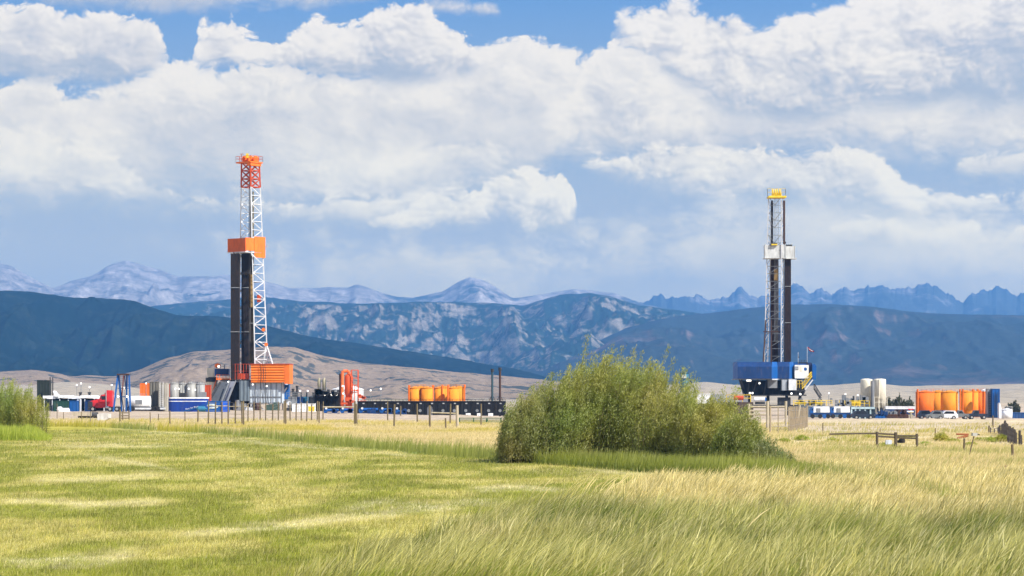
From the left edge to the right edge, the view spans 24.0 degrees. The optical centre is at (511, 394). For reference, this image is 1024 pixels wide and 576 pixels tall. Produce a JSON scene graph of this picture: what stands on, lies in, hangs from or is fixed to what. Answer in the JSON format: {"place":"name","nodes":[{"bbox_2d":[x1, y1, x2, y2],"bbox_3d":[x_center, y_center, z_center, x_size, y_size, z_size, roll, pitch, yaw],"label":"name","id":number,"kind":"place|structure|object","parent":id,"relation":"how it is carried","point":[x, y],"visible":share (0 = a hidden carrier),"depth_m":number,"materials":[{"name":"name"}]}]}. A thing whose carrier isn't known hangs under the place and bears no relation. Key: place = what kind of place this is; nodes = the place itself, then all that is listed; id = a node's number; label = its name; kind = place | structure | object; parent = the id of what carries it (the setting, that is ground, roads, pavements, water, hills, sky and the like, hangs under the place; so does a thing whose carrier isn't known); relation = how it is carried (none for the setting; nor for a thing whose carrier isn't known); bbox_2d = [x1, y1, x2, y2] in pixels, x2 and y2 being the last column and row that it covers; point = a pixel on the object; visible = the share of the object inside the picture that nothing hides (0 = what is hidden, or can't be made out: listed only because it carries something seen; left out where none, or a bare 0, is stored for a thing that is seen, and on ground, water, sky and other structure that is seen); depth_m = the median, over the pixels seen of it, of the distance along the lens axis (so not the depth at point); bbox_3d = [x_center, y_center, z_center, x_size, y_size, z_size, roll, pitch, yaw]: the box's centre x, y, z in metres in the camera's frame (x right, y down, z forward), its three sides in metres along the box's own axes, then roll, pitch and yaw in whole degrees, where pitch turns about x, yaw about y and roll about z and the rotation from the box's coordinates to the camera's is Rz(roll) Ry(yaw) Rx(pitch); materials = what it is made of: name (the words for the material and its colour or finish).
{"place":"outdoors","nodes":[
{"label":"outdoors","id":0,"kind":"place"},
{"bbox_2d":[0,423,52,440],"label":"rank grass","id":1,"kind":"structure","parent":0,"point":[9,432],"depth_m":169.14,"materials":[{"name":"plant"}]},
{"bbox_2d":[0,291,559,380],"bbox_3d":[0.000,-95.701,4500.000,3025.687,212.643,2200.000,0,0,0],"label":"forested ridge","id":2,"kind":"structure","parent":0,"point":[63,335],"depth_m":4289.63,"materials":[{"name":"plant"}]},
{"bbox_2d":[0,346,569,399],"bbox_3d":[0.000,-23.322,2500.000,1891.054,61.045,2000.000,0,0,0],"label":"dry foothills","id":3,"kind":"structure","parent":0,"point":[311,368],"depth_m":2348.20,"materials":[{"name":"brown soil"}]},
{"bbox_2d":[0,261,673,309],"bbox_3d":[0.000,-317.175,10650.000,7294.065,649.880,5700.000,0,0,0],"label":"granite peaks","id":4,"kind":"object","parent":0,"point":[139,283],"visible":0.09,"depth_m":10991.39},
{"bbox_2d":[0,428,696,575],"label":"mown grass","id":5,"kind":"structure","parent":0,"point":[100,528],"depth_m":72.94,"materials":[{"name":"plant"}]},
{"bbox_2d":[150,293,700,375],"bbox_3d":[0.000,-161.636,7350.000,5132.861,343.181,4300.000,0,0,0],"label":"rocky slopes","id":6,"kind":"structure","parent":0,"point":[544,334],"depth_m":6875.22,"materials":[{"name":"stone"}]},
{"bbox_2d":[0,399,1023,575],"bbox_3d":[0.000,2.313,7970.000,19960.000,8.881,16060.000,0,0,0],"label":"ground","id":7,"kind":"structure","parent":0,"point":[137,415],"depth_m":92.31,"materials":[{"name":"plant"}]},
{"bbox_2d":[0,377,22,426],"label":"willow shrub","id":8,"kind":"object","parent":7,"relation":"on","point":[5,413],"visible":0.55,"depth_m":184.15,"materials":[{"name":"green plant"}]},
{"bbox_2d":[7,384,52,433],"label":"willow shrub","id":9,"kind":"object","parent":7,"relation":"on","point":[29,416],"visible":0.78,"depth_m":183.88,"materials":[{"name":"green plant"}]},
{"bbox_2d":[37,380,51,410],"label":"storage tank","id":10,"kind":"object","parent":7,"relation":"on","point":[43,387],"visible":0.66,"depth_m":486.00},
{"bbox_2d":[53,401,69,410],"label":"shipping container","id":11,"kind":"object","parent":7,"relation":"on","point":[62,404],"visible":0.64,"depth_m":459.00,"materials":[{"name":"metal"}]},
{"bbox_2d":[69,401,78,410],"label":"shipping container","id":12,"kind":"object","parent":7,"relation":"on","point":[73,405],"visible":0.92,"depth_m":459.50,"materials":[{"name":"metal"}]},
{"bbox_2d":[43,395,107,410],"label":"open shelter","id":13,"kind":"object","parent":7,"relation":"on","point":[81,399],"visible":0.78,"depth_m":461.42,"materials":[{"name":"white metal"}]},
{"bbox_2d":[87,389,120,411],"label":"semi truck","id":14,"kind":"object","parent":7,"relation":"on","point":[106,400],"visible":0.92,"depth_m":453.85,"materials":[{"name":"red paint"}]},
{"bbox_2d":[97,413,110,420],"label":"concrete block","id":15,"kind":"object","parent":7,"relation":"on","point":[102,416],"depth_m":292.43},
{"bbox_2d":[112,374,130,411],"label":"frame tower","id":16,"kind":"structure","parent":7,"relation":"on","point":[127,380],"depth_m":450.08,"materials":[{"name":"metal"}]},
{"bbox_2d":[124,394,164,410],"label":"tanker trailer","id":17,"kind":"object","parent":7,"relation":"on","point":[140,403],"visible":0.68,"depth_m":464.99,"materials":[{"name":"grey metal"}]},
{"bbox_2d":[140,383,148,395],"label":"storage tank","id":18,"kind":"object","parent":7,"relation":"on","point":[144,389],"visible":0.24,"depth_m":484.00,"materials":[{"name":"metal"}]},
{"bbox_2d":[149,382,160,406],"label":"vertical tank","id":19,"kind":"object","parent":7,"relation":"on","point":[153,390],"visible":0.59,"depth_m":470.00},
{"bbox_2d":[158,383,168,410],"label":"vertical tank","id":20,"kind":"object","parent":7,"relation":"on","point":[163,392],"visible":0.91,"depth_m":466.00,"materials":[{"name":"white metal"}]},
{"bbox_2d":[170,380,178,396],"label":"silver tank","id":21,"kind":"object","parent":7,"relation":"on","point":[173,391],"visible":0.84,"depth_m":475.31,"materials":[{"name":"metal"}]},
{"bbox_2d":[179,382,186,396],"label":"silver tank","id":22,"kind":"object","parent":7,"relation":"on","point":[183,387],"visible":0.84,"depth_m":475.96,"materials":[{"name":"metal"}]},
{"bbox_2d":[168,397,208,411],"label":"rental tub","id":23,"kind":"object","parent":7,"relation":"on","point":[183,404],"visible":0.97,"depth_m":452.31,"materials":[{"name":"blue paint"}]},
{"bbox_2d":[187,380,195,396],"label":"silver tank","id":24,"kind":"object","parent":7,"relation":"on","point":[191,391],"visible":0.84,"depth_m":475.23,"materials":[{"name":"metal"}]},
{"bbox_2d":[196,382,204,396],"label":"silver tank","id":25,"kind":"object","parent":7,"relation":"on","point":[202,387],"visible":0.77,"depth_m":475.89,"materials":[{"name":"metal"}]},
{"bbox_2d":[207,401,229,411],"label":"blue tank","id":26,"kind":"object","parent":7,"relation":"on","point":[211,408],"visible":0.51,"depth_m":448.94,"materials":[{"name":"metal"}]},
{"bbox_2d":[206,153,292,409],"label":"drilling rig","id":27,"kind":"object","parent":7,"relation":"on","point":[267,383],"visible":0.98,"depth_m":496.89,"materials":[{"name":"orange metal"}]},
{"bbox_2d":[230,252,239,379],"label":"drill pipe bundle","id":28,"kind":"object","parent":27,"relation":"attached to","point":[235,314],"visible":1,"depth_m":496.15,"materials":[{"name":"metal"}]},
{"bbox_2d":[241,253,248,379],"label":"drill pipe bundle","id":29,"kind":"object","parent":27,"relation":"attached to","point":[244,309],"visible":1,"depth_m":498.93,"materials":[{"name":"metal"}]},
{"bbox_2d":[249,256,253,364],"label":"drill pipe bundle","id":30,"kind":"object","parent":27,"relation":"attached to","point":[251,351],"visible":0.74,"depth_m":500.44,"materials":[{"name":"grey metal"}]},
{"bbox_2d":[286,392,297,410],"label":"mud pump","id":31,"kind":"object","parent":7,"relation":"on","point":[292,400],"visible":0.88,"depth_m":476.98,"materials":[{"name":"metal"}]},
{"bbox_2d":[292,404,315,411],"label":"water tank","id":32,"kind":"object","parent":7,"relation":"on","point":[298,407],"visible":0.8,"depth_m":456.00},
{"bbox_2d":[314,388,338,410],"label":"engine house","id":33,"kind":"structure","parent":7,"relation":"on","point":[327,397],"depth_m":474.00,"materials":[{"name":"grey metal"}]},
{"bbox_2d":[332,385,363,410],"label":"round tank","id":34,"kind":"object","parent":7,"relation":"on","point":[361,391],"visible":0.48,"depth_m":487.42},
{"bbox_2d":[339,369,365,411],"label":"gas separator","id":35,"kind":"object","parent":7,"relation":"on","point":[349,392],"visible":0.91,"depth_m":467.24,"materials":[{"name":"orange"}]},
{"bbox_2d":[357,399,368,412],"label":"frac tank","id":36,"kind":"object","parent":7,"relation":"on","point":[363,404],"visible":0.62,"depth_m":425.00,"materials":[{"name":"grey metal"}]},
{"bbox_2d":[359,407,379,413],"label":"pump skid","id":37,"kind":"object","parent":7,"relation":"on","point":[369,410],"visible":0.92,"depth_m":417.20,"materials":[{"name":"blue paint"}]},
{"bbox_2d":[369,401,379,412],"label":"frac tank","id":38,"kind":"object","parent":7,"relation":"on","point":[374,404],"visible":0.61,"depth_m":425.00,"materials":[{"name":"grey metal"}]},
{"bbox_2d":[380,399,391,412],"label":"frac tank","id":39,"kind":"object","parent":7,"relation":"on","point":[383,404],"visible":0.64,"depth_m":425.00,"materials":[{"name":"grey metal"}]},
{"bbox_2d":[392,399,402,413],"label":"frac tank","id":40,"kind":"object","parent":7,"relation":"on","point":[398,404],"visible":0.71,"depth_m":425.00,"materials":[{"name":"grey metal"}]},
{"bbox_2d":[403,399,413,414],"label":"frac tank","id":41,"kind":"object","parent":7,"relation":"on","point":[408,406],"visible":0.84,"depth_m":425.00,"materials":[{"name":"grey metal"}]},
{"bbox_2d":[408,385,420,400],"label":"orange tank","id":42,"kind":"object","parent":7,"relation":"on","point":[414,393],"visible":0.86,"depth_m":478.92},
{"bbox_2d":[414,399,425,414],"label":"frac tank","id":43,"kind":"object","parent":7,"relation":"on","point":[421,407],"visible":0.86,"depth_m":425.00,"materials":[{"name":"grey metal"}]},
{"bbox_2d":[421,386,432,400],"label":"orange tank","id":44,"kind":"object","parent":7,"relation":"on","point":[427,393],"visible":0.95,"depth_m":478.44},
{"bbox_2d":[426,401,436,414],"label":"frac tank","id":45,"kind":"object","parent":7,"relation":"on","point":[433,404],"visible":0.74,"depth_m":425.00,"materials":[{"name":"grey metal"}]},
{"bbox_2d":[432,385,444,400],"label":"orange tank","id":46,"kind":"object","parent":7,"relation":"on","point":[439,392],"visible":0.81,"depth_m":480.96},
{"bbox_2d":[437,399,448,414],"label":"frac tank","id":47,"kind":"object","parent":7,"relation":"on","point":[442,406],"visible":0.82,"depth_m":425.00,"materials":[{"name":"grey metal"}]},
{"bbox_2d":[447,385,458,400],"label":"orange tank","id":48,"kind":"object","parent":7,"relation":"on","point":[453,392],"visible":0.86,"depth_m":478.95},
{"bbox_2d":[449,399,459,414],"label":"frac tank","id":49,"kind":"object","parent":7,"relation":"on","point":[453,405],"visible":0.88,"depth_m":425.00,"materials":[{"name":"grey metal"}]},
{"bbox_2d":[454,384,465,400],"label":"orange tank","id":50,"kind":"object","parent":7,"relation":"on","point":[461,393],"visible":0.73,"depth_m":485.00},
{"bbox_2d":[460,399,471,414],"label":"frac tank","id":51,"kind":"object","parent":7,"relation":"on","point":[465,407],"visible":0.84,"depth_m":425.00,"materials":[{"name":"grey metal"}]},
{"bbox_2d":[471,399,482,415],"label":"frac tank","id":52,"kind":"object","parent":7,"relation":"on","point":[476,405],"visible":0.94,"depth_m":425.00,"materials":[{"name":"grey metal"}]},
{"bbox_2d":[459,418,500,423],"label":"farm gate","id":53,"kind":"structure","parent":7,"relation":"on","point":[479,418],"depth_m":267.99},
{"bbox_2d":[483,399,493,415],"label":"frac tank","id":54,"kind":"object","parent":7,"relation":"on","point":[488,406],"visible":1,"depth_m":425.00,"materials":[{"name":"grey metal"}]},
{"bbox_2d":[497,367,502,400],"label":"flare stack","id":55,"kind":"object","parent":7,"relation":"on","point":[499,370],"visible":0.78,"depth_m":439.83,"materials":[{"name":"metal"}]},
{"bbox_2d":[494,399,505,415],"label":"frac tank","id":56,"kind":"object","parent":7,"relation":"on","point":[498,408],"visible":0.94,"depth_m":425.00,"materials":[{"name":"grey metal"}]},
{"bbox_2d":[488,371,564,463],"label":"willow shrub","id":57,"kind":"object","parent":7,"relation":"on","point":[520,425],"visible":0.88,"depth_m":111.42,"materials":[{"name":"green plant"}]},
{"bbox_2d":[39,416,1023,503],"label":"rough grass","id":58,"kind":"structure","parent":7,"relation":"on","point":[382,438],"depth_m":158.15,"materials":[{"name":"plant"}]},
{"bbox_2d":[533,332,646,456],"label":"willow shrub","id":59,"kind":"object","parent":7,"relation":"on","point":[580,396],"visible":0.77,"depth_m":111.63,"materials":[{"name":"green plant"}]},
{"bbox_2d":[588,346,677,454],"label":"willow shrub","id":60,"kind":"object","parent":7,"relation":"on","point":[615,428],"visible":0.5,"depth_m":111.68,"materials":[{"name":"green plant"}]},
{"bbox_2d":[620,357,716,457],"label":"willow shrub","id":61,"kind":"object","parent":7,"relation":"on","point":[655,426],"visible":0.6,"depth_m":107.95,"materials":[{"name":"green plant"}]},
{"bbox_2d":[679,372,692,399],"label":"teal separator","id":62,"kind":"object","parent":7,"relation":"on","point":[684,378],"visible":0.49,"depth_m":519.18,"materials":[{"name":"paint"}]},
{"bbox_2d":[667,384,761,458],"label":"willow shrub","id":63,"kind":"object","parent":7,"relation":"on","point":[697,435],"visible":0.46,"depth_m":105.07,"materials":[{"name":"green plant"}]},
{"bbox_2d":[695,394,747,405],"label":"long trailer","id":64,"kind":"object","parent":7,"relation":"on","point":[728,395],"visible":0.26,"depth_m":545.00,"materials":[{"name":"metal"}]},
{"bbox_2d":[706,404,769,459],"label":"willow shrub","id":65,"kind":"object","parent":7,"relation":"on","point":[735,435],"visible":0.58,"depth_m":101.91,"materials":[{"name":"green plant"}]},
{"bbox_2d":[726,395,752,416],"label":"mud tank","id":66,"kind":"object","parent":7,"relation":"on","point":[742,402],"visible":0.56,"depth_m":499.94,"materials":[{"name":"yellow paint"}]},
{"bbox_2d":[747,401,786,427],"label":"rail fence","id":67,"kind":"object","parent":7,"relation":"on","point":[767,413],"visible":0.71,"depth_m":221.92,"materials":[{"name":"brown wood"}]},
{"bbox_2d":[748,436,797,462],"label":"willow shrub","id":68,"kind":"object","parent":7,"relation":"on","point":[770,449],"visible":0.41,"depth_m":100.42,"materials":[{"name":"green plant"}]},
{"bbox_2d":[732,189,821,414],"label":"drilling rig","id":69,"kind":"object","parent":7,"relation":"on","point":[767,379],"visible":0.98,"depth_m":545.29,"materials":[{"name":"grey metal"}]},
{"bbox_2d":[770,259,777,364],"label":"drill pipe bundle","id":70,"kind":"object","parent":69,"relation":"attached to","point":[774,353],"visible":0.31,"depth_m":550.96,"materials":[{"name":"grey metal"}]},
{"bbox_2d":[784,259,790,361],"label":"drill pipe bundle","id":71,"kind":"object","parent":69,"relation":"attached to","point":[787,310],"visible":1,"depth_m":547.94,"materials":[{"name":"grey metal"}]},
{"bbox_2d":[769,405,807,431],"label":"slat fence","id":72,"kind":"object","parent":7,"relation":"on","point":[800,421],"visible":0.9,"depth_m":213.94,"materials":[{"name":"brown wood"}]},
{"bbox_2d":[809,407,829,417],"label":"pump truck","id":73,"kind":"object","parent":7,"relation":"on","point":[812,410],"visible":1,"depth_m":470.90,"materials":[{"name":"blue paint"}]},
{"bbox_2d":[792,398,851,416],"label":"mud tank","id":74,"kind":"object","parent":7,"relation":"on","point":[814,402],"visible":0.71,"depth_m":498.06,"materials":[{"name":"metal"}]},
{"bbox_2d":[829,406,850,417],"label":"pump truck","id":75,"kind":"object","parent":7,"relation":"on","point":[839,409],"visible":0.92,"depth_m":471.95,"materials":[{"name":"blue paint"}]},
{"bbox_2d":[839,395,869,406],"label":"mud tank","id":76,"kind":"object","parent":7,"relation":"on","point":[863,400],"visible":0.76,"depth_m":503.60,"materials":[{"name":"metal"}]},
{"bbox_2d":[849,407,874,418],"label":"equipment skid","id":77,"kind":"object","parent":7,"relation":"on","point":[870,410],"visible":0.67,"depth_m":473.94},
{"bbox_2d":[851,411,874,418],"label":"parked car","id":78,"kind":"object","parent":7,"relation":"on","point":[855,414],"visible":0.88,"depth_m":461.10,"materials":[{"name":"black metal"}]},
{"bbox_2d":[860,379,872,406],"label":"cream silo","id":79,"kind":"object","parent":7,"relation":"on","point":[865,387],"visible":0.46,"depth_m":510.91,"materials":[{"name":"paint"}]},
{"bbox_2d":[829,432,918,446],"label":"rail fence","id":80,"kind":"object","parent":7,"relation":"on","point":[896,436],"visible":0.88,"depth_m":140.91,"materials":[{"name":"brown wood"}]},
{"bbox_2d":[873,379,885,413],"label":"cream silo","id":81,"kind":"object","parent":7,"relation":"on","point":[879,394],"visible":0.88,"depth_m":507.85,"materials":[{"name":"paint"}]},
{"bbox_2d":[875,410,887,417],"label":"pump unit","id":82,"kind":"object","parent":7,"relation":"on","point":[882,414],"visible":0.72,"depth_m":477.69,"materials":[{"name":"blue paint"}]},
{"bbox_2d":[892,393,904,405],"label":"juniper bush","id":83,"kind":"object","parent":7,"relation":"on","point":[897,402],"visible":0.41,"depth_m":559.33,"materials":[{"name":"green plant"}]},
{"bbox_2d":[884,406,915,415],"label":"flat trailer","id":84,"kind":"object","parent":7,"relation":"on","point":[890,408],"visible":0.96,"depth_m":504.94,"materials":[{"name":"white metal"}]},
{"bbox_2d":[894,409,908,417],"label":"pump unit","id":85,"kind":"object","parent":7,"relation":"on","point":[903,414],"visible":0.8,"depth_m":479.94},
{"bbox_2d":[917,410,930,418],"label":"parked car","id":86,"kind":"object","parent":7,"relation":"on","point":[921,414],"visible":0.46,"depth_m":461.10,"materials":[{"name":"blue metal"}]},
{"bbox_2d":[915,389,933,417],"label":"orange tank","id":87,"kind":"object","parent":7,"relation":"on","point":[924,399],"visible":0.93,"depth_m":490.30,"materials":[{"name":"metal"}]},
{"bbox_2d":[925,411,943,418],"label":"parked car","id":88,"kind":"object","parent":7,"relation":"on","point":[937,414],"visible":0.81,"depth_m":454.10,"materials":[{"name":"silver metal"}]},
{"bbox_2d":[932,390,942,410],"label":"orange tank","id":89,"kind":"object","parent":7,"relation":"on","point":[937,399],"visible":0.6,"depth_m":498.66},
{"bbox_2d":[931,431,950,441],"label":"rabbitbrush","id":90,"kind":"object","parent":7,"relation":"on","point":[943,436],"visible":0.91,"depth_m":165.70,"materials":[{"name":"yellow plant"}]},
{"bbox_2d":[940,389,960,417],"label":"orange tank","id":91,"kind":"object","parent":7,"relation":"on","point":[949,400],"visible":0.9,"depth_m":489.45,"materials":[{"name":"metal"}]},
{"bbox_2d":[943,410,957,418],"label":"parked car","id":92,"kind":"object","parent":7,"relation":"on","point":[951,414],"visible":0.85,"depth_m":456.10,"materials":[{"name":"white metal"}]},
{"bbox_2d":[961,389,971,413],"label":"orange tank","id":93,"kind":"object","parent":7,"relation":"on","point":[966,401],"visible":0.79,"depth_m":497.78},
{"bbox_2d":[972,389,977,411],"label":"orange tank","id":94,"kind":"object","parent":7,"relation":"on","point":[974,400],"visible":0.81,"depth_m":502.04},
{"bbox_2d":[968,410,987,418],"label":"parked pickup","id":95,"kind":"object","parent":7,"relation":"on","point":[973,414],"visible":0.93,"depth_m":461.10,"materials":[{"name":"grey metal"}]},
{"bbox_2d":[977,389,984,413],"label":"orange tank","id":96,"kind":"object","parent":7,"relation":"on","point":[981,401],"visible":0.74,"depth_m":506.16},
{"bbox_2d":[985,389,990,417],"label":"ladder tower","id":97,"kind":"structure","parent":7,"relation":"on","point":[988,401],"depth_m":490.00,"materials":[{"name":"metal"}]},
{"bbox_2d":[991,389,999,417],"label":"tower tank","id":98,"kind":"object","parent":7,"relation":"on","point":[995,397],"visible":0.82,"depth_m":488.00,"materials":[{"name":"metal"}]},
{"bbox_2d":[990,420,1021,444],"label":"slat fence","id":99,"kind":"object","parent":7,"relation":"on","point":[1009,432],"visible":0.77,"depth_m":158.06,"materials":[{"name":"wood"}]},
{"bbox_2d":[1001,408,1012,418],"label":"white tank","id":100,"kind":"object","parent":7,"relation":"on","point":[1006,413],"visible":0.91,"depth_m":475.08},
{"bbox_2d":[1005,400,1020,411],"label":"juniper bush","id":101,"kind":"object","parent":7,"relation":"on","point":[1015,406],"visible":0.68,"depth_m":559.16,"materials":[{"name":"green plant"}]},
{"bbox_2d":[0,382,1023,403],"bbox_3d":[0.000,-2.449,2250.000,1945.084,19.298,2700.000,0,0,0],"label":"dry plain","id":102,"kind":"structure","parent":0,"point":[1010,393],"depth_m":1801.26,"materials":[{"name":"soil"}]},
{"bbox_2d":[0,0,1023,302],"label":"sky","id":103,"kind":"structure","parent":0,"point":[631,149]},
{"bbox_2d":[272,456,1023,575],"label":"tall grass","id":104,"kind":"structure","parent":0,"point":[651,529],"depth_m":44.46,"materials":[{"name":"plant"}]},
{"bbox_2d":[496,447,837,475],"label":"rank grass","id":105,"kind":"structure","parent":0,"point":[563,458],"depth_m":99.70,"materials":[{"name":"plant"}]},
{"bbox_2d":[522,304,1023,385],"bbox_3d":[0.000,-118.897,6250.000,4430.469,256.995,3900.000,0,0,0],"label":"shaded slope","id":106,"kind":"structure","parent":0,"point":[848,344],"depth_m":5560.72,"materials":[{"name":"stone"}]},
{"bbox_2d":[640,282,1023,314],"bbox_3d":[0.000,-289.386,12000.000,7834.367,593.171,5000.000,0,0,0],"label":"jagged mountains","id":107,"kind":"structure","parent":0,"point":[926,297],"depth_m":12306.82,"materials":[{"name":"stone"}]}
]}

